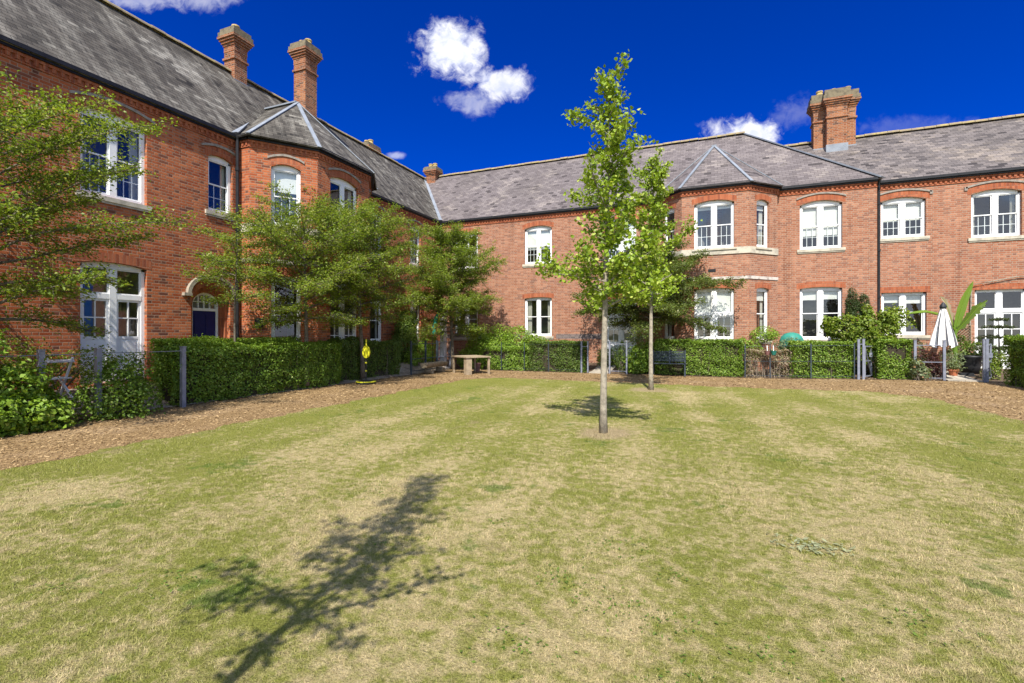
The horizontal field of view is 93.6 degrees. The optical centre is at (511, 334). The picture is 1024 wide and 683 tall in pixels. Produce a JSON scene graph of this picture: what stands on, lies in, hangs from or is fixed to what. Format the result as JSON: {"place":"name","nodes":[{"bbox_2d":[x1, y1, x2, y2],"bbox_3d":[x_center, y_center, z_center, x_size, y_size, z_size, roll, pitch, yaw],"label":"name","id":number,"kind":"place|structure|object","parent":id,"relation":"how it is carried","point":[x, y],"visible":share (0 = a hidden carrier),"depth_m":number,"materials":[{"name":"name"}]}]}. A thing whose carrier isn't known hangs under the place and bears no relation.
{"place":"outdoors","nodes":[
{"label":"outdoors","id":0,"kind":"place"},
{"bbox_2d":[18,361,450,421],"bbox_3d":[-8.947,1.400,10.980,3.150,0.360,25.600,0,0,22],"label":"gravel garden","id":1,"kind":"object","parent":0,"point":[404,368],"visible":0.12,"depth_m":12.51,"materials":[{"name":"brown gravel"}]},
{"bbox_2d":[45,357,74,399],"bbox_3d":[-9.045,0.882,9.510,0.582,0.859,0.438,0,0,22],"label":"folding chair","id":2,"kind":"object","parent":1,"relation":"on","point":[66,377],"visible":0.49,"depth_m":9.62,"materials":[{"name":"white paint"}]},
{"bbox_2d":[0,334,121,392],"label":"climbing shrub","id":3,"kind":"object","parent":1,"relation":"on","point":[75,371],"visible":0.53,"depth_m":10.05,"materials":[{"name":"green plant"}]},
{"bbox_2d":[173,223,289,348],"bbox_3d":[-7.192,-0.672,12.362,2.466,4.347,2.682,0,0,-40],"label":"layered tree","id":4,"kind":"object","parent":1,"relation":"on","point":[210,257],"visible":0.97,"depth_m":12.16,"materials":[{"name":"green plant"}]},
{"bbox_2d":[149,333,342,405],"bbox_3d":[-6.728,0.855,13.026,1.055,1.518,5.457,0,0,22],"label":"hedge","id":5,"kind":"object","parent":1,"relation":"on","point":[222,371],"visible":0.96,"depth_m":12.15,"materials":[{"name":"green plant"}]},
{"bbox_2d":[326,336,401,381],"bbox_3d":[-5.164,0.814,17.153,0.748,1.598,3.717,0,0,22],"label":"hedge","id":6,"kind":"object","parent":1,"relation":"on","point":[384,357],"visible":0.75,"depth_m":17.20,"materials":[{"name":"green plant"}]},
{"bbox_2d":[388,307,418,361],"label":"ivy bush","id":7,"kind":"object","parent":1,"relation":"on","point":[400,334],"visible":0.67,"depth_m":21.11,"materials":[{"name":"green plant"}]},
{"bbox_2d":[404,336,441,365],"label":"garden plants","id":8,"kind":"object","parent":1,"relation":"on","point":[416,355],"visible":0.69,"depth_m":21.56,"materials":[{"name":"green plant"}]},
{"bbox_2d":[432,311,438,361],"bbox_3d":[-3.395,0.173,21.655,0.426,2.655,0.169,0,0,-28],"label":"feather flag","id":9,"kind":"object","parent":1,"relation":"on","point":[435,318],"visible":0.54,"depth_m":21.55,"materials":[{"name":"fabric"}]},
{"bbox_2d":[476,363,480,371],"bbox_3d":[-1.504,1.420,20.853,0.320,0.360,0.312,0,0,22],"label":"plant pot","id":10,"kind":"object","parent":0,"point":[478,365],"visible":0.81,"depth_m":20.74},
{"bbox_2d":[0,378,1023,682],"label":"lawn","id":11,"kind":"structure","parent":0,"point":[704,586],"depth_m":3.63,"materials":[{"name":"green plant"}]},
{"bbox_2d":[531,49,673,433],"bbox_3d":[1.446,-1.435,7.909,1.924,6.171,1.996,0,0,-12],"label":"ginkgo tree","id":12,"kind":"object","parent":11,"relation":"on","point":[616,231],"visible":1,"depth_m":7.67,"materials":[{"name":"green plant"}]},
{"bbox_2d":[596,146,702,389],"bbox_3d":[4.035,-1.913,14.117,2.685,7.129,2.100,0,0,-13],"label":"ginkgo tree","id":13,"kind":"object","parent":11,"relation":"on","point":[654,181],"visible":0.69,"depth_m":13.79,"materials":[{"name":"green plant"}]},
{"bbox_2d":[770,533,877,559],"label":"silvery weeds","id":14,"kind":"object","parent":11,"relation":"on","point":[799,547],"visible":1,"depth_m":3.58,"materials":[{"name":"plant"}]},
{"bbox_2d":[0,368,1023,469],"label":"bark path","id":15,"kind":"structure","parent":0,"point":[51,433],"depth_m":11.34,"materials":[{"name":"brown wood"}]},
{"bbox_2d":[0,328,80,437],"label":"beech bush","id":16,"kind":"object","parent":15,"relation":"on","point":[15,405],"visible":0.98,"depth_m":7.81,"materials":[{"name":"green plant"}]},
{"bbox_2d":[0,346,186,424],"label":"metal fence","id":17,"kind":"object","parent":15,"relation":"on","point":[40,354],"visible":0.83,"depth_m":9.13,"materials":[{"name":"metal"}]},
{"bbox_2d":[0,62,206,339],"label":"layered tree","id":18,"kind":"object","parent":15,"relation":"on","point":[11,214],"visible":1,"depth_m":8.14,"materials":[{"name":"green plant"}]},
{"bbox_2d":[67,344,168,421],"bbox_3d":[-7.656,0.929,9.403,1.484,1.452,1.451,0,0,-24],"label":"beech bush","id":19,"kind":"object","parent":15,"relation":"on","point":[132,395],"visible":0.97,"depth_m":9.26,"materials":[{"name":"green plant"}]},
{"bbox_2d":[192,178,398,385],"bbox_3d":[-6.188,-1.383,14.015,5.428,5.773,5.197,0,0,22],"label":"layered tree","id":20,"kind":"object","parent":15,"relation":"on","point":[284,230],"visible":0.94,"depth_m":13.62,"materials":[{"name":"green plant"}]},
{"bbox_2d":[288,184,439,378],"bbox_3d":[-5.141,-1.704,16.646,5.313,6.413,5.037,0,0,22],"label":"layered tree","id":21,"kind":"object","parent":15,"relation":"on","point":[383,227],"visible":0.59,"depth_m":16.20,"materials":[{"name":"green plant"}]},
{"bbox_2d":[356,339,375,384],"bbox_3d":[-4.729,0.875,15.580,0.640,1.450,0.640,0,0,22],"label":"swingball toy","id":22,"kind":"object","parent":15,"relation":"on","point":[366,355],"visible":0.99,"depth_m":15.49,"materials":[{"name":"plastic"}]},
{"bbox_2d":[410,340,437,374],"bbox_3d":[-3.617,0.980,19.905,0.072,1.440,2.022,0,0,22],"label":"metal fence","id":23,"kind":"object","parent":15,"relation":"on","point":[426,343],"visible":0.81,"depth_m":19.94,"materials":[{"name":"grey metal"}]},
{"bbox_2d":[420,361,448,373],"bbox_3d":[-3.226,1.382,20.070,0.380,0.445,1.650,0,0,22],"label":"log bench","id":24,"kind":"object","parent":15,"relation":"on","point":[438,364],"visible":0.97,"depth_m":19.80,"materials":[{"name":"brown wood"}]},
{"bbox_2d":[439,341,450,367],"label":"metal gate","id":25,"kind":"structure","parent":15,"relation":"on","point":[449,351],"depth_m":21.90,"materials":[{"name":"metal"}]},
{"bbox_2d":[392,219,507,368],"bbox_3d":[-2.910,-1.708,21.725,4.915,6.522,5.331,0,0,-41],"label":"layered tree","id":26,"kind":"object","parent":15,"relation":"on","point":[436,262],"visible":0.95,"depth_m":21.00,"materials":[{"name":"green plant"}]},
{"bbox_2d":[452,355,490,374],"bbox_3d":[-1.696,1.240,19.852,1.120,0.720,1.400,0,0,-31],"label":"wooden table","id":27,"kind":"object","parent":15,"relation":"on","point":[467,364],"visible":1,"depth_m":19.28,"materials":[{"name":"beige wood"}]},
{"bbox_2d":[501,342,580,372],"bbox_3d":[1.190,1.020,20.697,3.628,1.360,0.038,0,0,22],"label":"metal fence","id":28,"kind":"object","parent":15,"relation":"on","point":[524,368],"visible":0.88,"depth_m":20.53,"materials":[{"name":"grey metal"}]},
{"bbox_2d":[581,341,588,372],"bbox_3d":[3.030,0.990,20.029,0.354,1.420,0.090,0,0,-2],"label":"metal fence","id":29,"kind":"object","parent":15,"relation":"on","point":[587,346],"visible":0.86,"depth_m":20.01,"materials":[{"name":"metal"}]},
{"bbox_2d":[609,340,627,373],"bbox_3d":[4.289,0.970,19.436,0.748,1.460,0.068,0,0,22],"label":"metal fence","id":30,"kind":"object","parent":15,"relation":"on","point":[626,371],"visible":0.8,"depth_m":19.39,"materials":[{"name":"metal"}]},
{"bbox_2d":[653,350,685,376],"bbox_3d":[6.069,1.095,18.610,1.260,0.990,0.570,0,0,22],"label":"park bench","id":31,"kind":"object","parent":15,"relation":"on","point":[670,356],"visible":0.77,"depth_m":18.75,"materials":[{"name":"metal"}]},
{"bbox_2d":[744,343,854,378],"bbox_3d":[10.173,0.997,17.129,3.424,1.406,0.044,0,0,22],"label":"metal fence","id":32,"kind":"object","parent":15,"relation":"on","point":[811,345],"visible":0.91,"depth_m":16.98,"materials":[{"name":"grey metal"}]},
{"bbox_2d":[857,339,864,379],"bbox_3d":[11.866,0.890,16.354,0.222,1.483,0.082,0,0,22],"label":"metal fence","id":33,"kind":"object","parent":15,"relation":"on","point":[858,358],"visible":0.86,"depth_m":16.34,"materials":[{"name":"metal"}]},
{"bbox_2d":[913,340,945,380],"bbox_3d":[13.655,0.892,15.735,0.842,1.423,0.082,0,0,22],"label":"metal fence","id":34,"kind":"object","parent":15,"relation":"on","point":[943,345],"visible":0.87,"depth_m":15.62,"materials":[{"name":"metal"}]},
{"bbox_2d":[982,339,988,381],"bbox_3d":[14.882,0.870,15.117,0.142,1.460,0.102,0,0,22],"label":"metal fence","id":35,"kind":"object","parent":15,"relation":"on","point":[985,360],"visible":0.86,"depth_m":15.10,"materials":[{"name":"metal"}]},
{"bbox_2d":[1000,334,1023,387],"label":"hedge","id":36,"kind":"object","parent":15,"relation":"on","point":[1015,359],"visible":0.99,"depth_m":13.90,"materials":[{"name":"green plant"}]},
{"bbox_2d":[108,0,1023,176],"label":"sky","id":37,"kind":"structure","parent":0,"point":[455,85],"materials":[{"name":"blue"}]},
{"bbox_2d":[589,363,615,373],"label":"paving","id":38,"kind":"structure","parent":0,"point":[597,370],"depth_m":20.67,"materials":[{"name":"stone"}]},
{"bbox_2d":[435,360,1009,382],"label":"garden soil","id":39,"kind":"structure","parent":0,"point":[592,366],"depth_m":18.19,"materials":[{"name":"brown soil"}]},
{"bbox_2d":[440,312,446,360],"bbox_3d":[-3.398,0.085,23.853,0.310,2.630,0.310,0,0,22],"label":"white post","id":40,"kind":"object","parent":39,"relation":"on","point":[443,349],"visible":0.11,"depth_m":23.76,"materials":[{"name":"paint"}]},
{"bbox_2d":[456,322,550,367],"bbox_3d":[-0.335,0.509,22.205,4.738,2.197,1.416,0,0,14],"label":"leafy bush","id":41,"kind":"object","parent":39,"relation":"on","point":[492,341],"visible":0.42,"depth_m":22.20,"materials":[{"name":"green plant"}]},
{"bbox_2d":[479,343,530,370],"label":"hedge","id":42,"kind":"object","parent":39,"relation":"on","point":[512,357],"visible":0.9,"depth_m":21.44,"materials":[{"name":"green plant"}]},
{"bbox_2d":[527,339,590,372],"bbox_3d":[2.042,0.903,20.793,2.679,1.423,0.978,0,0,22],"label":"hedge","id":43,"kind":"object","parent":39,"relation":"on","point":[566,358],"visible":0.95,"depth_m":20.55,"materials":[{"name":"green plant"}]},
{"bbox_2d":[596,343,621,366],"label":"garden plants","id":44,"kind":"object","parent":39,"relation":"on","point":[612,355],"visible":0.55,"depth_m":21.33,"materials":[{"name":"green plant"}]},
{"bbox_2d":[612,341,630,372],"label":"dark plant","id":45,"kind":"object","parent":39,"relation":"on","point":[620,363],"visible":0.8,"depth_m":19.94,"materials":[{"name":"green plant"}]},
{"bbox_2d":[621,339,657,373],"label":"laurel bush","id":46,"kind":"object","parent":39,"relation":"on","point":[641,358],"visible":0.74,"depth_m":19.28,"materials":[{"name":"green plant"}]},
{"bbox_2d":[570,239,748,348],"bbox_3d":[5.783,-1.058,19.371,6.846,5.128,6.234,0,0,22],"label":"layered tree","id":47,"kind":"object","parent":39,"relation":"on","point":[671,307],"visible":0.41,"depth_m":18.60,"materials":[{"name":"green plant"}]},
{"bbox_2d":[654,338,743,376],"bbox_3d":[7.221,0.839,18.787,3.356,1.528,0.953,0,0,22],"label":"hedge","id":48,"kind":"object","parent":39,"relation":"on","point":[712,357],"visible":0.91,"depth_m":18.48,"materials":[{"name":"green plant"}]},
{"bbox_2d":[737,336,763,371],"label":"garden plants","id":49,"kind":"object","parent":39,"relation":"on","point":[748,343],"visible":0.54,"depth_m":18.48,"materials":[{"name":"green plant"}]},
{"bbox_2d":[745,326,779,343],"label":"parasol shrub","id":50,"kind":"object","parent":39,"relation":"on","point":[769,336],"visible":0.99,"depth_m":18.36,"materials":[{"name":"green plant"}]},
{"bbox_2d":[744,347,795,377],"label":"hedge","id":51,"kind":"object","parent":39,"relation":"on","point":[750,352],"visible":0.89,"depth_m":17.76,"materials":[{"name":"brown plant"}]},
{"bbox_2d":[772,337,801,362],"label":"garden plants","id":52,"kind":"object","parent":39,"relation":"on","point":[781,344],"visible":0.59,"depth_m":18.01,"materials":[{"name":"green plant"}]},
{"bbox_2d":[778,332,803,367],"bbox_3d":[10.607,0.685,18.248,0.884,1.530,0.763,0,0,22],"label":"covered barbecue","id":53,"kind":"object","parent":39,"relation":"on","point":[790,335],"visible":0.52,"depth_m":18.06,"materials":[{"name":"plastic"}]},
{"bbox_2d":[787,339,853,378],"bbox_3d":[11.008,0.850,17.263,2.133,1.449,0.903,0,0,22],"label":"hedge","id":54,"kind":"object","parent":39,"relation":"on","point":[832,362],"visible":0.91,"depth_m":16.99,"materials":[{"name":"green plant"}]},
{"bbox_2d":[839,286,875,375],"bbox_3d":[12.666,-0.129,17.454,1.566,3.355,1.212,0,0,22],"label":"conifer","id":55,"kind":"object","parent":39,"relation":"on","point":[854,307],"visible":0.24,"depth_m":17.40,"materials":[{"name":"green plant"}]},
{"bbox_2d":[819,303,916,366],"bbox_3d":[12.569,0.016,17.033,2.878,2.272,1.233,0,0,22],"label":"leafy bush","id":56,"kind":"object","parent":39,"relation":"on","point":[888,320],"visible":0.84,"depth_m":16.90,"materials":[{"name":"green plant"}]},
{"bbox_2d":[865,346,872,376],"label":"metal gate","id":57,"kind":"structure","parent":39,"relation":"on","point":[867,360],"depth_m":16.61,"materials":[{"name":"metal"}]},
{"bbox_2d":[869,338,912,379],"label":"hedge","id":58,"kind":"object","parent":39,"relation":"on","point":[892,359],"visible":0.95,"depth_m":16.21,"materials":[{"name":"green plant"}]},
{"bbox_2d":[908,356,932,380],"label":"hydrangea","id":59,"kind":"object","parent":39,"relation":"on","point":[918,372],"visible":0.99,"depth_m":15.68,"materials":[{"name":"green plant"}]},
{"bbox_2d":[910,348,946,379],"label":"purple bush","id":60,"kind":"object","parent":39,"relation":"on","point":[935,370],"visible":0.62,"depth_m":15.99,"materials":[{"name":"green plant"}]},
{"bbox_2d":[909,337,964,372],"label":"garden plants","id":61,"kind":"object","parent":39,"relation":"on","point":[948,355],"visible":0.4,"depth_m":16.65,"materials":[{"name":"green plant"}]},
{"bbox_2d":[929,302,957,378],"bbox_3d":[14.431,0.215,16.095,0.722,2.590,0.705,0,0,-8],"label":"parasol","id":62,"kind":"object","parent":39,"relation":"on","point":[943,329],"visible":0.85,"depth_m":15.97,"materials":[{"name":"fabric"}]},
{"bbox_2d":[908,282,987,367],"bbox_3d":[15.004,-0.184,16.754,2.274,3.272,0.473,0,0,22],"label":"banana plant","id":63,"kind":"object","parent":39,"relation":"on","point":[957,323],"visible":0.9,"depth_m":16.60,"materials":[{"name":"green plant"}]},
{"bbox_2d":[941,359,966,375],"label":"potted plant","id":64,"kind":"object","parent":39,"relation":"on","point":[952,370],"visible":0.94,"depth_m":16.26,"materials":[{"name":"green plant"}]},
{"bbox_2d":[959,355,981,373],"bbox_3d":[15.843,1.040,16.604,0.620,0.620,0.620,0,0,22],"label":"plant pot","id":65,"kind":"object","parent":39,"relation":"on","point":[972,363],"visible":0.76,"depth_m":16.41,"materials":[{"name":"black plastic"}]},
{"bbox_2d":[946,333,1004,365],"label":"dark bush","id":66,"kind":"object","parent":39,"relation":"on","point":[979,344],"visible":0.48,"depth_m":17.06,"materials":[{"name":"green plant"}]},
{"bbox_2d":[989,344,992,378],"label":"metal gate","id":67,"kind":"structure","parent":39,"relation":"on","point":[990,355],"depth_m":15.61,"materials":[{"name":"metal"}]},
{"bbox_2d":[967,317,1015,373],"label":"spiky tree","id":68,"kind":"object","parent":39,"relation":"on","point":[994,337],"visible":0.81,"depth_m":15.96,"materials":[{"name":"green plant"}]},
{"bbox_2d":[976,351,1008,379],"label":"garden plants","id":69,"kind":"object","parent":39,"relation":"on","point":[995,363],"visible":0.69,"depth_m":15.59,"materials":[{"name":"green plant"}]},
{"bbox_2d":[937,368,982,381],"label":"paving","id":70,"kind":"structure","parent":0,"point":[960,378],"depth_m":15.56,"materials":[{"name":"stone"}]},
{"bbox_2d":[958,372,974,376],"bbox_3d":[15.377,1.365,16.308,0.400,0.130,0.300,0,0,22],"label":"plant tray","id":71,"kind":"object","parent":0,"point":[967,374],"visible":0.82,"depth_m":16.18,"materials":[{"name":"plastic"}]},
{"label":"ground","id":72,"kind":"structure","parent":0,"visible":0},
{"bbox_2d":[0,0,442,391],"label":"brick house","id":73,"kind":"structure","parent":72,"relation":"on","point":[234,137],"depth_m":13.25,"materials":[{"name":"brick"}]},
{"bbox_2d":[80,262,143,383],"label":"window","id":74,"kind":"structure","parent":73,"relation":"in","point":[123,311],"depth_m":11.97,"materials":[{"name":"white paint"}]},
{"bbox_2d":[75,108,151,212],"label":"window","id":75,"kind":"structure","parent":73,"relation":"in","point":[130,193],"depth_m":12.16,"materials":[{"name":"white paint"}]},
{"bbox_2d":[193,311,214,341],"bbox_3d":[-8.929,0.245,13.925,0.065,1.850,0.690,0,0,22],"label":"door","id":76,"kind":"structure","parent":73,"relation":"in","point":[203,321],"depth_m":13.93,"materials":[{"name":"blue paint"}]},
{"bbox_2d":[205,156,234,221],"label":"window","id":77,"kind":"structure","parent":73,"relation":"in","point":[218,168],"depth_m":14.42,"materials":[{"name":"white paint"}]},
{"bbox_2d":[271,165,299,226],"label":"window","id":78,"kind":"structure","parent":73,"relation":"in","point":[287,175],"depth_m":15.08,"materials":[{"name":"white paint"}]},
{"bbox_2d":[271,277,299,341],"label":"window","id":79,"kind":"structure","parent":73,"relation":"in","point":[272,287],"depth_m":15.18,"materials":[{"name":"white paint"}]},
{"bbox_2d":[290,178,355,236],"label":"window","id":80,"kind":"structure","parent":73,"relation":"in","point":[346,190],"depth_m":16.74,"materials":[{"name":"white paint"}]},
{"bbox_2d":[290,283,355,342],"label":"window","id":81,"kind":"structure","parent":73,"relation":"in","point":[341,332],"depth_m":16.69,"materials":[{"name":"white paint"}]},
{"bbox_2d":[330,183,338,211],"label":"window","id":82,"kind":"structure","parent":73,"relation":"in","point":[334,189],"depth_m":17.63,"materials":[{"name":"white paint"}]},
{"bbox_2d":[370,301,380,340],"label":"window","id":83,"kind":"structure","parent":73,"relation":"in","point":[375,332],"depth_m":21.50,"materials":[{"name":"white paint"}]},
{"bbox_2d":[370,217,384,260],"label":"window","id":84,"kind":"structure","parent":73,"relation":"in","point":[376,217],"depth_m":21.48,"materials":[{"name":"white paint"}]},
{"bbox_2d":[409,226,419,267],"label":"window","id":85,"kind":"structure","parent":73,"relation":"in","point":[416,242],"depth_m":23.85,"materials":[{"name":"white paint"}]},
{"bbox_2d":[409,304,421,342],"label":"window","id":86,"kind":"structure","parent":73,"relation":"in","point":[416,311],"depth_m":23.87,"materials":[{"name":"white paint"}]},
{"bbox_2d":[423,131,884,372],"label":"brick house","id":87,"kind":"structure","parent":72,"relation":"on","point":[790,233],"depth_m":20.11,"materials":[{"name":"red brick"}]},
{"bbox_2d":[453,302,478,340],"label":"window","id":88,"kind":"structure","parent":87,"relation":"in","point":[469,319],"depth_m":25.32,"materials":[{"name":"white paint"}]},
{"bbox_2d":[460,233,477,270],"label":"window","id":89,"kind":"structure","parent":87,"relation":"in","point":[470,243],"depth_m":26.46,"materials":[{"name":"white paint"}]},
{"bbox_2d":[522,226,551,267],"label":"window","id":90,"kind":"structure","parent":87,"relation":"in","point":[536,237],"depth_m":23.70,"materials":[{"name":"white paint"}]},
{"bbox_2d":[525,297,553,338],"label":"window","id":91,"kind":"structure","parent":87,"relation":"in","point":[538,311],"depth_m":23.89,"materials":[{"name":"white paint"}]},
{"bbox_2d":[607,299,635,358],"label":"window","id":92,"kind":"structure","parent":87,"relation":"in","point":[613,334],"depth_m":22.32,"materials":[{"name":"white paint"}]},
{"bbox_2d":[608,219,635,260],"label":"window","id":93,"kind":"structure","parent":87,"relation":"in","point":[621,248],"depth_m":22.08,"materials":[{"name":"white paint"}]},
{"bbox_2d":[665,208,705,246],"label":"window","id":94,"kind":"structure","parent":87,"relation":"in","point":[700,214],"depth_m":20.36,"materials":[{"name":"white paint"}]},
{"bbox_2d":[665,299,705,338],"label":"window","id":95,"kind":"structure","parent":87,"relation":"in","point":[668,328],"depth_m":20.60,"materials":[{"name":"white paint"}]},
{"bbox_2d":[694,200,733,248],"bbox_3d":[8.133,-4.415,19.372,1.470,1.930,0.142,0,0,22],"label":"window","id":96,"kind":"structure","parent":87,"relation":"in","point":[713,206],"depth_m":19.32,"materials":[{"name":"white paint"}]},
{"bbox_2d":[694,288,733,342],"bbox_3d":[8.106,-0.740,19.306,1.670,2.240,0.285,0,0,22],"label":"window","id":97,"kind":"structure","parent":87,"relation":"in","point":[720,303],"depth_m":19.32,"materials":[{"name":"white paint"}]},
{"bbox_2d":[722,200,766,246],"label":"window","id":98,"kind":"structure","parent":87,"relation":"in","point":[761,205],"depth_m":19.71,"materials":[{"name":"white paint"}]},
{"bbox_2d":[722,288,771,343],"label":"window","id":99,"kind":"structure","parent":87,"relation":"in","point":[761,292],"depth_m":19.35,"materials":[{"name":"white paint"}]},
{"bbox_2d":[800,287,841,341],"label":"window","id":100,"kind":"structure","parent":87,"relation":"in","point":[817,302],"depth_m":19.40,"materials":[{"name":"white paint"}]},
{"bbox_2d":[797,201,845,253],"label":"window","id":101,"kind":"structure","parent":87,"relation":"in","point":[820,221],"depth_m":19.17,"materials":[{"name":"white paint"}]},
{"bbox_2d":[785,86,1023,368],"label":"brick house","id":102,"kind":"structure","parent":72,"relation":"on","point":[950,212],"depth_m":18.27,"materials":[{"name":"red brick"}]},
{"bbox_2d":[880,197,929,242],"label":"window","id":103,"kind":"structure","parent":102,"relation":"in","point":[902,219],"depth_m":18.47,"materials":[{"name":"white paint"}]},
{"bbox_2d":[881,292,930,338],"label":"window","id":104,"kind":"structure","parent":102,"relation":"in","point":[913,301],"depth_m":18.45,"materials":[{"name":"white paint"}]},
{"bbox_2d":[957,325,970,350],"bbox_3d":[16.473,0.130,17.595,0.500,0.944,0.050,0,0,22],"label":"trellis","id":105,"kind":"object","parent":102,"relation":"attached to","point":[966,334],"visible":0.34,"depth_m":17.54,"materials":[{"name":"brown wood"}]},
{"bbox_2d":[969,276,1022,352],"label":"climber stem","id":106,"kind":"object","parent":102,"relation":"attached to","point":[984,285],"visible":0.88,"depth_m":17.45,"materials":[{"name":"plant"}]},
{"bbox_2d":[968,189,1023,242],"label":"window","id":107,"kind":"structure","parent":102,"relation":"in","point":[995,214],"depth_m":17.49,"materials":[{"name":"white paint"}]},
{"bbox_2d":[975,289,1023,368],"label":"window","id":108,"kind":"structure","parent":102,"relation":"in","point":[1007,303],"depth_m":17.89,"materials":[{"name":"white paint"}]}
]}

